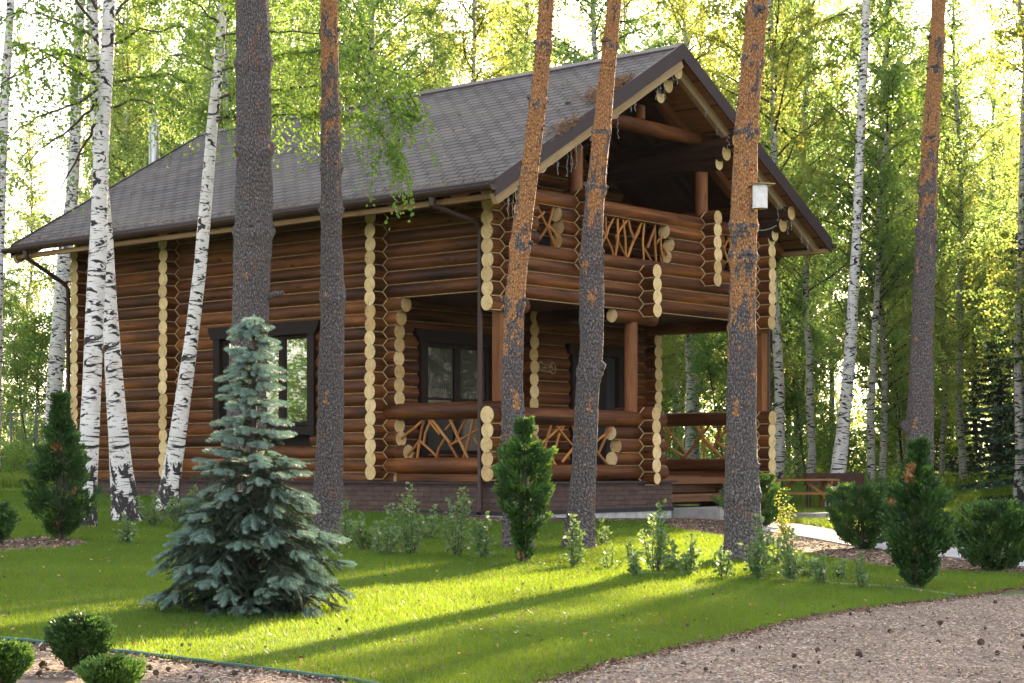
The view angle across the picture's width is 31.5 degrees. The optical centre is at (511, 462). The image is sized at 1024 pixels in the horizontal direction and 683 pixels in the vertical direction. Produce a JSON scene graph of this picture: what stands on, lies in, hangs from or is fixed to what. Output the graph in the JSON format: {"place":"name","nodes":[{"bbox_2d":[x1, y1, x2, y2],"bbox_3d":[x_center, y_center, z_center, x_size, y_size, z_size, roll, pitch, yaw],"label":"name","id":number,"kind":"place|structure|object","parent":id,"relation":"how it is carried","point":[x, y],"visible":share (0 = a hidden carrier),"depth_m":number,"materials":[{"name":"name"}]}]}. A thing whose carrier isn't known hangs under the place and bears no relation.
{"place":"outdoors","nodes":[
{"label":"outdoors","id":0,"kind":"place"},
{"bbox_2d":[0,457,1012,508],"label":"wild grass","id":1,"kind":"structure","parent":0,"point":[7,479],"depth_m":45.36,"materials":[{"name":"green plant"}]},
{"bbox_2d":[0,484,1015,538],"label":"back grass","id":2,"kind":"structure","parent":0,"point":[817,521],"depth_m":35.66,"materials":[{"name":"green plant"}]},
{"bbox_2d":[0,0,1022,461],"label":"sky","id":3,"kind":"structure","parent":0,"point":[25,37],"materials":[{"name":"white"}]},
{"bbox_2d":[0,487,1023,682],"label":"lawn","id":4,"kind":"structure","parent":0,"point":[292,649],"depth_m":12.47,"materials":[{"name":"plant"}]},
{"bbox_2d":[0,537,86,551],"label":"mulch bed","id":5,"kind":"object","parent":4,"relation":"on","point":[23,547],"visible":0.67,"depth_m":19.23,"materials":[{"name":"brown wood"}]},
{"bbox_2d":[0,499,21,543],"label":"evergreen shrub","id":6,"kind":"object","parent":5,"relation":"on","point":[8,517],"visible":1,"depth_m":18.80,"materials":[{"name":"green plant"}]},
{"bbox_2d":[18,389,102,538],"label":"thuja","id":7,"kind":"object","parent":5,"relation":"on","point":[59,431],"visible":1,"depth_m":19.87,"materials":[{"name":"green plant"}]},
{"bbox_2d":[0,0,114,526],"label":"birch tree","id":8,"kind":"object","parent":4,"relation":"on","point":[92,366],"visible":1,"depth_m":22.41,"materials":[{"name":"white plant"}]},
{"bbox_2d":[86,0,235,520],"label":"birch tree","id":9,"kind":"object","parent":4,"relation":"on","point":[123,491],"visible":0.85,"depth_m":23.89,"materials":[{"name":"green plant"}]},
{"bbox_2d":[1,637,378,682],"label":"edging","id":10,"kind":"object","parent":4,"relation":"on","point":[337,677],"visible":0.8,"depth_m":9.91,"materials":[{"name":"green plastic"}]},
{"bbox_2d":[139,314,358,619],"bbox_3d":[-1.832,0.132,12.893,1.540,2.397,1.632,0,0,0],"label":"blue spruce","id":11,"kind":"object","parent":4,"relation":"on","point":[255,545],"visible":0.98,"depth_m":12.73,"materials":[{"name":"green plant"}]},
{"bbox_2d":[222,0,283,526],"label":"pine tree","id":12,"kind":"object","parent":4,"relation":"on","point":[253,231],"visible":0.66,"depth_m":21.32,"materials":[{"name":"brown plant"}]},
{"bbox_2d":[124,0,445,510],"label":"birch tree","id":13,"kind":"object","parent":4,"relation":"on","point":[170,483],"visible":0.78,"depth_m":25.80,"materials":[{"name":"green plant"}]},
{"bbox_2d":[310,0,345,534],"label":"pine tree","id":14,"kind":"object","parent":4,"relation":"on","point":[328,482],"visible":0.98,"depth_m":22.38,"materials":[{"name":"brown plant"}]},
{"bbox_2d":[346,510,379,550],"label":"young shrub","id":15,"kind":"object","parent":4,"relation":"on","point":[364,538],"visible":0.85,"depth_m":19.69,"materials":[{"name":"green plant"}]},
{"bbox_2d":[369,503,407,553],"bbox_3d":[-1.331,0.714,19.176,0.426,0.586,0.286,0,0,10],"label":"young shrub","id":16,"kind":"object","parent":4,"relation":"on","point":[392,543],"visible":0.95,"depth_m":19.16,"materials":[{"name":"green plant"}]},
{"bbox_2d":[391,481,431,553],"bbox_3d":[-1.077,0.602,19.345,0.368,0.821,0.358,0,0,34],"label":"young shrub","id":17,"kind":"object","parent":4,"relation":"on","point":[410,543],"visible":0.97,"depth_m":19.33,"materials":[{"name":"green plant"}]},
{"bbox_2d":[439,486,473,555],"bbox_3d":[-0.588,0.637,19.242,0.375,0.787,0.421,0,0,20],"label":"young shrub","id":18,"kind":"object","parent":4,"relation":"on","point":[458,531],"visible":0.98,"depth_m":19.24,"materials":[{"name":"green plant"}]},
{"bbox_2d":[469,511,496,557],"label":"young shrub","id":19,"kind":"object","parent":4,"relation":"on","point":[482,543],"visible":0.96,"depth_m":19.07,"materials":[{"name":"green plant"}]},
{"bbox_2d":[2,516,1004,678],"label":"clover patches","id":20,"kind":"object","parent":4,"relation":"on","point":[109,605],"visible":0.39,"depth_m":13.97,"materials":[{"name":"green plant"}]},
{"bbox_2d":[0,504,1021,674],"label":"fallen leaves","id":21,"kind":"object","parent":4,"relation":"on","point":[334,647],"visible":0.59,"depth_m":13.38,"materials":[{"name":"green plant"}]},
{"bbox_2d":[0,501,1023,573],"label":"bark mulch","id":22,"kind":"object","parent":4,"relation":"on","point":[670,520],"visible":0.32,"depth_m":22.39,"materials":[{"name":"brown wood"}]},
{"bbox_2d":[489,414,557,561],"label":"thuja","id":23,"kind":"object","parent":4,"relation":"on","point":[527,454],"visible":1,"depth_m":18.73,"materials":[{"name":"green plant"}]},
{"bbox_2d":[500,0,554,548],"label":"pine tree","id":24,"kind":"object","parent":4,"relation":"on","point":[521,242],"visible":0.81,"depth_m":20.91,"materials":[{"name":"brown plant"}]},
{"bbox_2d":[560,514,588,566],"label":"young shrub","id":25,"kind":"object","parent":4,"relation":"on","point":[572,547],"visible":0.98,"depth_m":18.36,"materials":[{"name":"green plant"}]},
{"bbox_2d":[560,0,621,548],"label":"pine tree","id":26,"kind":"object","parent":4,"relation":"on","point":[590,368],"visible":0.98,"depth_m":21.40,"materials":[{"name":"brown plant"}]},
{"bbox_2d":[635,498,672,571],"bbox_3d":[1.414,0.732,17.937,0.345,0.775,0.361,0,0,25],"label":"young shrub","id":27,"kind":"object","parent":4,"relation":"on","point":[655,559],"visible":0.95,"depth_m":17.92,"materials":[{"name":"green plant"}]},
{"bbox_2d":[678,533,703,573],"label":"young shrub","id":28,"kind":"object","parent":4,"relation":"on","point":[690,561],"visible":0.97,"depth_m":17.65,"materials":[{"name":"green plant"}]},
{"bbox_2d":[722,0,768,560],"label":"pine tree","id":29,"kind":"object","parent":4,"relation":"on","point":[742,495],"visible":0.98,"depth_m":20.38,"materials":[{"name":"brown plant"}]},
{"bbox_2d":[737,513,773,577],"bbox_3d":[2.367,0.821,17.581,0.350,0.670,0.333,0,0,0],"label":"young shrub","id":30,"kind":"object","parent":4,"relation":"on","point":[757,567],"visible":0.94,"depth_m":17.58,"materials":[{"name":"green plant"}]},
{"bbox_2d":[776,527,805,579],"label":"young shrub","id":31,"kind":"object","parent":4,"relation":"on","point":[790,570],"visible":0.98,"depth_m":17.47,"materials":[{"name":"green plant"}]},
{"bbox_2d":[668,522,1023,573],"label":"mulch bed","id":32,"kind":"object","parent":4,"relation":"on","point":[821,546],"visible":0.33,"depth_m":22.94,"materials":[{"name":"brown wood"}]},
{"bbox_2d":[710,471,792,526],"bbox_3d":[3.760,0.593,28.427,1.325,0.955,1.239,0,0,0],"label":"round bush","id":33,"kind":"object","parent":32,"relation":"on","point":[769,509],"visible":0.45,"depth_m":28.24,"materials":[{"name":"green plant"}]},
{"bbox_2d":[823,481,892,549],"bbox_3d":[4.493,0.691,23.361,1.038,0.960,1.100,0,0,0],"label":"evergreen shrub","id":34,"kind":"object","parent":32,"relation":"on","point":[845,528],"visible":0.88,"depth_m":23.15,"materials":[{"name":"green plant"}]},
{"bbox_2d":[948,496,1023,571],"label":"evergreen shrub","id":35,"kind":"object","parent":32,"relation":"on","point":[1003,528],"visible":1,"depth_m":19.76,"materials":[{"name":"green plant"}]},
{"bbox_2d":[875,434,960,587],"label":"thuja","id":36,"kind":"object","parent":4,"relation":"on","point":[915,561],"visible":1,"depth_m":16.90,"materials":[{"name":"green plant"}]},
{"bbox_2d":[16,594,1023,682],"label":"gravel yard","id":37,"kind":"structure","parent":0,"point":[636,668],"depth_m":11.39,"materials":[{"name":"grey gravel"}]},
{"bbox_2d":[0,638,35,682],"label":"round bush","id":38,"kind":"object","parent":37,"relation":"on","point":[17,659],"visible":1,"depth_m":8.77,"materials":[{"name":"green plant"}]},
{"bbox_2d":[41,609,117,671],"bbox_3d":[-2.278,0.959,9.549,0.411,0.388,0.404,0,0,0],"label":"round bush","id":39,"kind":"object","parent":37,"relation":"on","point":[70,636],"visible":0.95,"depth_m":9.45,"materials":[{"name":"green plant"}]},
{"bbox_2d":[73,651,148,682],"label":"round bush","id":40,"kind":"object","parent":37,"relation":"on","point":[116,667],"visible":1,"depth_m":8.48,"materials":[{"name":"green plant"}]},
{"bbox_2d":[595,469,1023,595],"bbox_3d":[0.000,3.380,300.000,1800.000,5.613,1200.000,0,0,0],"label":"ground","id":41,"kind":"structure","parent":0,"point":[1013,593],"depth_m":17.24,"materials":[{"name":"brown soil"}]},
{"bbox_2d":[1,155,50,385],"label":"birch tree","id":42,"kind":"object","parent":41,"relation":"on","point":[15,297],"visible":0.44,"depth_m":83.14,"materials":[{"name":"green plant"}]},
{"bbox_2d":[1,291,70,450],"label":"sapling","id":43,"kind":"object","parent":41,"relation":"on","point":[13,371],"visible":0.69,"depth_m":58.35,"materials":[{"name":"green plant"}]},
{"bbox_2d":[1,304,70,447],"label":"sapling","id":44,"kind":"object","parent":41,"relation":"on","point":[5,392],"visible":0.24,"depth_m":72.50,"materials":[{"name":"green plant"}]},
{"bbox_2d":[3,117,70,425],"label":"birch tree","id":45,"kind":"object","parent":41,"relation":"on","point":[29,203],"visible":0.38,"depth_m":94.71,"materials":[{"name":"green plant"}]},
{"bbox_2d":[0,0,86,474],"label":"birch tree","id":46,"kind":"object","parent":41,"relation":"on","point":[4,103],"visible":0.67,"depth_m":39.93,"materials":[{"name":"white plant"}]},
{"bbox_2d":[16,261,71,446],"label":"sapling","id":47,"kind":"object","parent":41,"relation":"on","point":[48,327],"visible":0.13,"depth_m":60.26,"materials":[{"name":"green plant"}]},
{"bbox_2d":[0,0,188,441],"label":"birch tree","id":48,"kind":"object","parent":41,"relation":"on","point":[57,352],"visible":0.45,"depth_m":45.85,"materials":[{"name":"green plant"}]},
{"bbox_2d":[40,0,190,387],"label":"birch tree","id":49,"kind":"object","parent":41,"relation":"on","point":[139,120],"visible":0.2,"depth_m":56.90,"materials":[{"name":"green plant"}]},
{"bbox_2d":[14,0,216,246],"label":"birch tree","id":50,"kind":"object","parent":41,"relation":"on","point":[45,217],"visible":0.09,"depth_m":61.64,"materials":[{"name":"green plant"}]},
{"bbox_2d":[143,0,235,160],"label":"birch tree","id":51,"kind":"object","parent":41,"relation":"on","point":[184,70],"visible":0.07,"depth_m":69.59,"materials":[{"name":"green plant"}]},
{"bbox_2d":[108,0,345,186],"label":"birch tree","id":52,"kind":"object","parent":41,"relation":"on","point":[226,85],"visible":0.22,"depth_m":45.57,"materials":[{"name":"green plant"}]},
{"bbox_2d":[272,0,452,110],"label":"birch tree","id":53,"kind":"object","parent":41,"relation":"on","point":[388,54],"visible":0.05,"depth_m":53.68,"materials":[{"name":"green plant"}]},
{"bbox_2d":[270,0,460,111],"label":"birch tree","id":54,"kind":"object","parent":41,"relation":"on","point":[352,27],"visible":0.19,"depth_m":48.81,"materials":[{"name":"green plant"}]},
{"bbox_2d":[308,0,456,102],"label":"birch tree","id":55,"kind":"object","parent":41,"relation":"on","point":[400,37],"visible":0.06,"depth_m":57.68,"materials":[{"name":"green plant"}]},
{"bbox_2d":[1,43,836,517],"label":"log house","id":56,"kind":"structure","parent":41,"relation":"on","point":[425,289],"depth_m":31.98,"materials":[{"name":"wood"}]},
{"bbox_2d":[208,320,320,436],"bbox_3d":[-4.401,-1.480,32.481,2.960,2.000,0.240,0,0,41],"label":"window","id":57,"kind":"structure","parent":56,"relation":"in","point":[298,355],"depth_m":32.06,"materials":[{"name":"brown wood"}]},
{"bbox_2d":[19,49,667,243],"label":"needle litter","id":58,"kind":"object","parent":56,"relation":"on","point":[620,81],"visible":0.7,"depth_m":29.90,"materials":[{"name":"brown plant"}]},
{"bbox_2d":[413,328,491,457],"bbox_3d":[-0.974,-1.135,31.855,0.240,2.330,2.260,0,0,41],"label":"window","id":59,"kind":"structure","parent":56,"relation":"in","point":[447,360],"depth_m":31.71,"materials":[{"name":"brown wood"}]},
{"bbox_2d":[565,343,623,464],"bbox_3d":[1.599,-0.990,34.818,0.250,2.520,1.850,0,0,41],"label":"door","id":60,"kind":"structure","parent":56,"relation":"in","point":[611,390],"depth_m":35.03,"materials":[{"name":"brown wood"}]},
{"bbox_2d":[377,0,487,90],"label":"birch tree","id":61,"kind":"object","parent":41,"relation":"on","point":[425,26],"visible":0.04,"depth_m":60.66,"materials":[{"name":"green plant"}]},
{"bbox_2d":[401,0,533,94],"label":"birch tree","id":62,"kind":"object","parent":41,"relation":"on","point":[475,9],"visible":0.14,"depth_m":51.12,"materials":[{"name":"green plant"}]},
{"bbox_2d":[449,0,563,84],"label":"birch tree","id":63,"kind":"object","parent":41,"relation":"on","point":[527,22],"visible":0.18,"depth_m":57.01,"materials":[{"name":"green plant"}]},
{"bbox_2d":[2,439,1014,501],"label":"undergrowth","id":64,"kind":"object","parent":41,"relation":"on","point":[891,470],"visible":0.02,"depth_m":48.67,"materials":[{"name":"green plant"}]},
{"bbox_2d":[0,0,1019,472],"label":"wood","id":65,"kind":"object","parent":41,"relation":"on","point":[856,422],"depth_m":110.46,"materials":[{"name":"green plant"}]},
{"bbox_2d":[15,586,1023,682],"bbox_3d":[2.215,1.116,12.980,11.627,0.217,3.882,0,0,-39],"label":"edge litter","id":66,"kind":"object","parent":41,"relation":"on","point":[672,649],"visible":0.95,"depth_m":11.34,"materials":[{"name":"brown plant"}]},
{"bbox_2d":[503,0,688,75],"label":"birch tree","id":67,"kind":"object","parent":41,"relation":"on","point":[564,46],"visible":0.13,"depth_m":43.67,"materials":[{"name":"green plant"}]},
{"bbox_2d":[578,0,725,394],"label":"birch tree","id":68,"kind":"object","parent":41,"relation":"on","point":[625,6],"visible":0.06,"depth_m":57.55,"materials":[{"name":"green plant"}]},
{"bbox_2d":[634,0,727,458],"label":"birch tree","id":69,"kind":"object","parent":41,"relation":"on","point":[675,398],"visible":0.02,"depth_m":75.77,"materials":[{"name":"green plant"}]},
{"bbox_2d":[650,0,741,458],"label":"birch tree","id":70,"kind":"object","parent":41,"relation":"on","point":[697,449],"visible":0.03,"depth_m":61.82,"materials":[{"name":"green plant"}]},
{"bbox_2d":[604,0,806,458],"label":"birch tree","id":71,"kind":"object","parent":41,"relation":"on","point":[681,12],"visible":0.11,"depth_m":54.05,"materials":[{"name":"green plant"}]},
{"bbox_2d":[665,332,786,458],"bbox_3d":[5.761,-2.004,49.067,3.421,6.382,3.954,0,0,18],"label":"sapling","id":72,"kind":"object","parent":41,"relation":"on","point":[704,356],"visible":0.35,"depth_m":48.46,"materials":[{"name":"green plant"}]},
{"bbox_2d":[671,506,789,519],"bbox_3d":[3.906,1.100,32.747,1.190,0.600,2.260,0,0,41],"label":"concrete landing","id":73,"kind":"object","parent":41,"relation":"on","point":[714,512],"visible":0.1,"depth_m":31.87,"materials":[{"name":"grey concrete"}]},
{"bbox_2d":[673,44,832,435],"bbox_3d":[7.757,-6.184,58.012,4.833,14.844,5.200,0,0,18],"label":"birch tree","id":74,"kind":"object","parent":41,"relation":"on","point":[786,364],"visible":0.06,"depth_m":57.67,"materials":[{"name":"green plant"}]},
{"bbox_2d":[709,301,826,470],"bbox_3d":[8.516,-2.328,59.546,3.883,7.245,4.488,0,0,32],"label":"sapling","id":75,"kind":"object","parent":41,"relation":"on","point":[790,435],"visible":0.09,"depth_m":59.15,"materials":[{"name":"green plant"}]},
{"bbox_2d":[689,0,887,486],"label":"birch tree","id":76,"kind":"object","parent":41,"relation":"on","point":[774,51],"visible":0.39,"depth_m":45.65,"materials":[{"name":"green plant"}]},
{"bbox_2d":[719,0,880,478],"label":"birch tree","id":77,"kind":"object","parent":41,"relation":"on","point":[800,294],"visible":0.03,"depth_m":62.20,"materials":[{"name":"green plant"}]},
{"bbox_2d":[723,0,913,472],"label":"birch tree","id":78,"kind":"object","parent":41,"relation":"on","point":[807,327],"visible":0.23,"depth_m":52.01,"materials":[{"name":"green plant"}]},
{"bbox_2d":[771,277,866,472],"bbox_3d":[9.623,-2.402,58.057,4.604,7.431,3.983,0,0,28],"label":"sapling","id":79,"kind":"object","parent":41,"relation":"on","point":[796,400],"visible":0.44,"depth_m":57.88,"materials":[{"name":"green plant"}]},
{"bbox_2d":[770,48,871,430],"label":"birch tree","id":80,"kind":"object","parent":41,"relation":"on","point":[825,312],"visible":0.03,"depth_m":65.52,"materials":[{"name":"green plant"}]},
{"bbox_2d":[804,473,863,507],"bbox_3d":[7.544,0.702,42.500,1.340,0.930,0.400,0,0,-3],"label":"bench","id":81,"kind":"object","parent":41,"relation":"on","point":[858,478],"visible":0.52,"depth_m":42.31,"materials":[{"name":"wood"}]},
{"bbox_2d":[804,385,865,472],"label":"sapling","id":82,"kind":"object","parent":41,"relation":"on","point":[831,419],"visible":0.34,"depth_m":72.86,"materials":[{"name":"green plant"}]},
{"bbox_2d":[793,427,891,476],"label":"sapling","id":83,"kind":"object","parent":41,"relation":"on","point":[856,461],"visible":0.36,"depth_m":57.94,"materials":[{"name":"green plant"}]},
{"bbox_2d":[808,24,879,449],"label":"birch tree","id":84,"kind":"object","parent":41,"relation":"on","point":[831,297],"visible":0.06,"depth_m":78.00,"materials":[{"name":"green plant"}]},
{"bbox_2d":[784,0,957,506],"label":"birch tree","id":85,"kind":"object","parent":41,"relation":"on","point":[840,456],"visible":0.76,"depth_m":43.90,"materials":[{"name":"green plant"}]},
{"bbox_2d":[785,0,976,483],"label":"birch tree","id":86,"kind":"object","parent":41,"relation":"on","point":[890,80],"visible":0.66,"depth_m":50.02,"materials":[{"name":"green plant"}]},
{"bbox_2d":[795,0,995,481],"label":"birch tree","id":87,"kind":"object","parent":41,"relation":"on","point":[861,357],"visible":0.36,"depth_m":52.81,"materials":[{"name":"green plant"}]},
{"bbox_2d":[819,2,975,476],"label":"birch tree","id":88,"kind":"object","parent":41,"relation":"on","point":[898,448],"visible":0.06,"depth_m":67.82,"materials":[{"name":"green plant"}]},
{"bbox_2d":[850,305,973,475],"bbox_3d":[13.309,-2.213,61.297,4.361,7.039,3.773,0,0,-13],"label":"sapling","id":89,"kind":"object","parent":41,"relation":"on","point":[903,404],"visible":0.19,"depth_m":60.88,"materials":[{"name":"green plant"}]},
{"bbox_2d":[865,347,976,475],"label":"sapling","id":90,"kind":"object","parent":41,"relation":"on","point":[938,429],"visible":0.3,"depth_m":61.10,"materials":[{"name":"green plant"}]},
{"bbox_2d":[900,0,946,524],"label":"pine tree","id":91,"kind":"object","parent":41,"relation":"on","point":[917,422],"visible":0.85,"depth_m":27.38,"materials":[{"name":"brown plant"}]},
{"bbox_2d":[884,52,1007,479],"bbox_3d":[14.245,-6.094,60.175,4.225,14.755,4.746,0,0,14],"label":"birch tree","id":92,"kind":"object","parent":41,"relation":"on","point":[943,430],"visible":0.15,"depth_m":59.72,"materials":[{"name":"green plant"}]},
{"bbox_2d":[872,0,1022,482],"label":"birch tree","id":93,"kind":"object","parent":41,"relation":"on","point":[956,97],"visible":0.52,"depth_m":56.97,"materials":[{"name":"green plant"}]},
{"bbox_2d":[890,18,1015,471],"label":"birch tree","id":94,"kind":"object","parent":41,"relation":"on","point":[976,98],"visible":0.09,"depth_m":71.09,"materials":[{"name":"green plant"}]},
{"bbox_2d":[938,284,1004,477],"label":"conifer tree","id":95,"kind":"object","parent":41,"relation":"on","point":[975,451],"visible":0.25,"depth_m":69.83,"materials":[{"name":"green plant"}]},
{"bbox_2d":[934,0,1023,455],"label":"birch tree","id":96,"kind":"object","parent":41,"relation":"on","point":[1008,116],"visible":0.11,"depth_m":74.13,"materials":[{"name":"green plant"}]},
{"bbox_2d":[947,59,1020,469],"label":"birch tree","id":97,"kind":"object","parent":41,"relation":"on","point":[1011,92],"visible":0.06,"depth_m":85.61,"materials":[{"name":"green plant"}]},
{"bbox_2d":[945,114,1023,407],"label":"birch tree","id":98,"kind":"object","parent":41,"relation":"on","point":[988,214],"visible":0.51,"depth_m":45.05,"materials":[{"name":"green plant"}]},
{"bbox_2d":[953,238,1022,481],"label":"conifer tree","id":99,"kind":"object","parent":41,"relation":"on","point":[999,392],"visible":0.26,"depth_m":59.91,"materials":[{"name":"green plant"}]},
{"bbox_2d":[956,234,1023,505],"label":"conifer tree","id":100,"kind":"object","parent":41,"relation":"on","point":[996,483],"visible":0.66,"depth_m":43.35,"materials":[{"name":"green plant"}]},
{"bbox_2d":[963,67,1019,470],"bbox_3d":[16.995,-6.374,64.196,2.327,15.288,2.304,0,0,8],"label":"birch tree","id":101,"kind":"object","parent":41,"relation":"on","point":[993,104],"visible":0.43,"depth_m":64.08,"materials":[{"name":"green plant"}]},
{"bbox_2d":[961,0,1023,506],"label":"birch tree","id":102,"kind":"object","parent":41,"relation":"on","point":[1018,491],"visible":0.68,"depth_m":42.96,"materials":[{"name":"green plant"}]},
{"bbox_2d":[963,0,1023,375],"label":"birch tree","id":103,"kind":"object","parent":41,"relation":"on","point":[1010,273],"visible":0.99,"depth_m":40.91,"materials":[{"name":"green plant"}]},
{"bbox_2d":[970,233,1023,478],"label":"conifer tree","id":104,"kind":"object","parent":41,"relation":"on","point":[1002,413],"visible":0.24,"depth_m":56.07,"materials":[{"name":"green plant"}]},
{"bbox_2d":[763,521,1023,566],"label":"paved path","id":105,"kind":"structure","parent":0,"point":[817,533],"depth_m":26.14,"materials":[{"name":"grey concrete"}]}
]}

